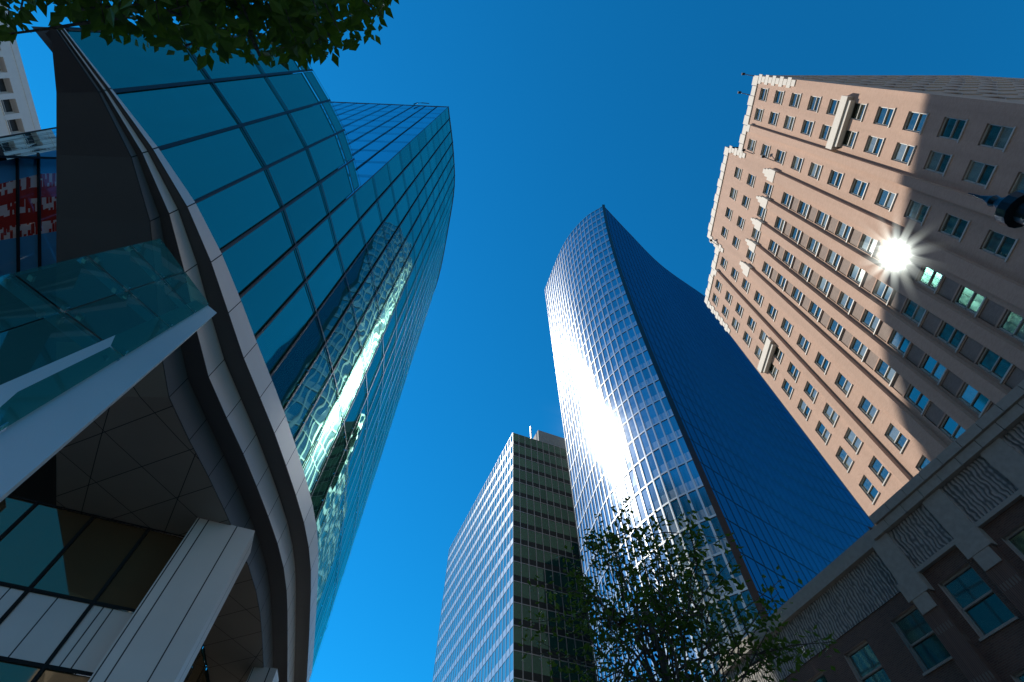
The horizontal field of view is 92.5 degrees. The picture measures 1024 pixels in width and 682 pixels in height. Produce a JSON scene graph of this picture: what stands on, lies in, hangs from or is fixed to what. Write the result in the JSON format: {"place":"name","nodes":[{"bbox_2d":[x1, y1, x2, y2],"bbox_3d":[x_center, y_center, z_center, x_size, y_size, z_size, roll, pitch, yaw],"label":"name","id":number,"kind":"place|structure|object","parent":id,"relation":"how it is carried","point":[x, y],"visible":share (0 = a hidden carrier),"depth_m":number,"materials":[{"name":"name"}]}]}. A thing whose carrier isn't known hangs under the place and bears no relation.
{"place":"outdoors","nodes":[
{"label":"outdoors","id":0,"kind":"place"},
{"bbox_2d":[0,4,40,135],"bbox_3d":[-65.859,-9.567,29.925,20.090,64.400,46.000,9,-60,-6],"label":"white slab block","id":1,"kind":"structure","parent":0,"point":[18,113],"depth_m":54.38,"materials":[{"name":"concrete"}]},
{"bbox_2d":[433,426,597,681],"bbox_3d":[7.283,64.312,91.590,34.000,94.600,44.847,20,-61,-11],"label":"office building","id":2,"kind":"structure","parent":0,"point":[518,529],"depth_m":92.85,"materials":[{"name":"blue glass"}]},
{"bbox_2d":[7,0,1023,681],"label":"sky","id":3,"kind":"structure","parent":0,"point":[560,111],"materials":[{"name":"blue"}]},
{"bbox_2d":[545,205,874,681],"bbox_3d":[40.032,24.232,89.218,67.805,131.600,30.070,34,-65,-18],"label":"sail tower","id":4,"kind":"structure","parent":0,"point":[670,403],"depth_m":71.86,"materials":[{"name":"blue glass"}]},
{"bbox_2d":[968,190,1023,227],"bbox_3d":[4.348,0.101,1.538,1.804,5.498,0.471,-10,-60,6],"label":"street lamp","id":5,"kind":"object","parent":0,"point":[1009,211],"visible":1,"depth_m":3.55,"materials":[{"name":"black metal"}]},
{"label":"ground","id":6,"kind":"structure","parent":0,"visible":0},
{"bbox_2d":[0,147,55,289],"bbox_3d":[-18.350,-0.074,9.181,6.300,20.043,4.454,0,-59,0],"label":"glazed annex","id":7,"kind":"object","parent":6,"relation":"on","point":[27,212],"visible":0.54,"depth_m":15.67,"materials":[{"name":"blue glass"}]},
{"bbox_2d":[0,0,398,70],"bbox_3d":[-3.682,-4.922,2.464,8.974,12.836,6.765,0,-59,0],"label":"street tree","id":8,"kind":"object","parent":6,"relation":"on","point":[300,31],"visible":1,"depth_m":3.97,"materials":[{"name":"green plant"}]},
{"bbox_2d":[0,26,454,681],"bbox_3d":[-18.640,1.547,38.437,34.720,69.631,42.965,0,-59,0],"label":"glass tower","id":9,"kind":"structure","parent":6,"relation":"on","point":[212,324],"depth_m":13.64,"materials":[{"name":"teal glass"},{"name":"grey metal panels"},{"name":"dark metal"}]},
{"bbox_2d":[517,496,839,681],"bbox_3d":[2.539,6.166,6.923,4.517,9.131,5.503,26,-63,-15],"label":"young street tree","id":10,"kind":"object","parent":6,"relation":"on","point":[662,607],"visible":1,"depth_m":7.96,"materials":[{"name":"green plant"}]},
{"bbox_2d":[704,73,1023,515],"bbox_3d":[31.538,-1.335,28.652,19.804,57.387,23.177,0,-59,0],"label":"building","id":11,"kind":"structure","parent":6,"relation":"on","point":[864,298],"depth_m":30.22,"materials":[{"name":"beige brick"}]},
{"bbox_2d":[717,379,1023,681],"bbox_3d":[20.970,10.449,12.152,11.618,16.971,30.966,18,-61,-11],"label":"brick block","id":12,"kind":"structure","parent":6,"relation":"on","point":[921,579],"depth_m":17.45,"materials":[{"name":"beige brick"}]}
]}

